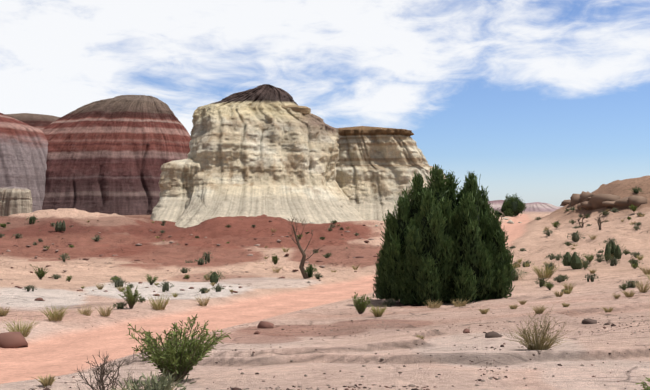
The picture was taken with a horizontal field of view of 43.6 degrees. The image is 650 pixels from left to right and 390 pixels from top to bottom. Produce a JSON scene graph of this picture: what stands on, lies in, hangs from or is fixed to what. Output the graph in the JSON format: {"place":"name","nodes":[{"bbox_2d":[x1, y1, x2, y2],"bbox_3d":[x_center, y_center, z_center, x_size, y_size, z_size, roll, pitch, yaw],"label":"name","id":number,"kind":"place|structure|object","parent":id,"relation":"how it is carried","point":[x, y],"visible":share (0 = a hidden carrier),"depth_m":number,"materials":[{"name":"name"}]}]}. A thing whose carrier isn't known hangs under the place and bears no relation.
{"place":"outdoors","nodes":[
{"label":"outdoors","id":0,"kind":"place"},
{"bbox_2d":[0,175,649,389],"bbox_3d":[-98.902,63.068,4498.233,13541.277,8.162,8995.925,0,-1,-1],"label":"ground","id":1,"kind":"structure","parent":0,"point":[266,293],"depth_m":24.39,"materials":[{"name":"beige sand"}]},
{"bbox_2d":[0,187,32,215],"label":"rock formation","id":2,"kind":"object","parent":1,"relation":"on","point":[15,200],"visible":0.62,"depth_m":203.29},
{"bbox_2d":[0,113,47,211],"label":"butte","id":3,"kind":"object","parent":1,"relation":"on","point":[23,152],"visible":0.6,"depth_m":236.73,"materials":[{"name":"stone"}]},
{"bbox_2d":[5,113,60,129],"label":"distant butte","id":4,"kind":"object","parent":1,"relation":"on","point":[40,121],"visible":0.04,"depth_m":288.25,"materials":[{"name":"brown stone"}]},
{"bbox_2d":[42,95,190,214],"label":"striped butte","id":5,"kind":"object","parent":1,"relation":"on","point":[110,155],"visible":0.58,"depth_m":245.64,"materials":[{"name":"red stone"}]},
{"bbox_2d":[150,159,201,221],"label":"rock buttress","id":6,"kind":"structure","parent":1,"relation":"on","point":[176,184],"depth_m":140.23,"materials":[{"name":"beige stone"}]},
{"bbox_2d":[0,220,382,295],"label":"rubble rocks","id":7,"kind":"object","parent":1,"relation":"on","point":[278,241],"visible":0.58,"depth_m":61.87,"materials":[{"name":"brown stone"}]},
{"bbox_2d":[175,84,363,227],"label":"butte","id":8,"kind":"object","parent":1,"relation":"on","point":[257,151],"depth_m":143.31,"materials":[{"name":"beige stone"}]},
{"bbox_2d":[281,105,310,113],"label":"rock ledge","id":9,"kind":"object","parent":8,"relation":"on","point":[301,109],"depth_m":153.02,"materials":[{"name":"beige stone"}]},
{"bbox_2d":[0,254,596,347],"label":"stones","id":10,"kind":"object","parent":1,"relation":"on","point":[12,339],"visible":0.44,"depth_m":17.88,"materials":[{"name":"stone"}]},
{"bbox_2d":[0,208,649,389],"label":"grass tufts","id":11,"kind":"object","parent":1,"relation":"on","point":[57,316],"visible":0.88,"depth_m":23.62,"materials":[{"name":"plant"}]},
{"bbox_2d":[16,306,649,389],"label":"scattered pebbles","id":12,"kind":"object","parent":1,"relation":"on","point":[278,388],"visible":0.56,"depth_m":9.68,"materials":[{"name":"stone"}]},
{"bbox_2d":[72,213,606,389],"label":"dead shrubs","id":13,"kind":"object","parent":1,"relation":"on","point":[101,381],"visible":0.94,"depth_m":10.97,"materials":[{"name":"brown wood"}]},
{"bbox_2d":[174,218,521,226],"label":"butte foot blocks","id":14,"kind":"structure","parent":1,"relation":"on","point":[510,222],"depth_m":121.31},
{"bbox_2d":[335,126,445,220],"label":"butte","id":15,"kind":"object","parent":1,"relation":"on","point":[376,167],"visible":0.35,"depth_m":156.31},
{"bbox_2d":[523,202,560,211],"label":"distant mesa","id":16,"kind":"structure","parent":1,"relation":"on","point":[539,207],"depth_m":464.93,"materials":[{"name":"pink stone"}]},
{"bbox_2d":[560,191,647,209],"bbox_3d":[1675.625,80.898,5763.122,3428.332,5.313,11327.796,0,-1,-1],"label":"hill outcrop rocks","id":17,"kind":"object","parent":1,"relation":"on","point":[588,200],"visible":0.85,"depth_m":84.35,"materials":[{"name":"brown stone"}]},
{"bbox_2d":[0,0,649,206],"label":"sky","id":18,"kind":"structure","parent":0,"point":[547,101],"materials":[{"name":"blue"}]},
{"bbox_2d":[487,200,503,210],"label":"badlands ridge","id":19,"kind":"structure","parent":0,"point":[495,204],"depth_m":513.94,"materials":[{"name":"pink stone"}]}
]}

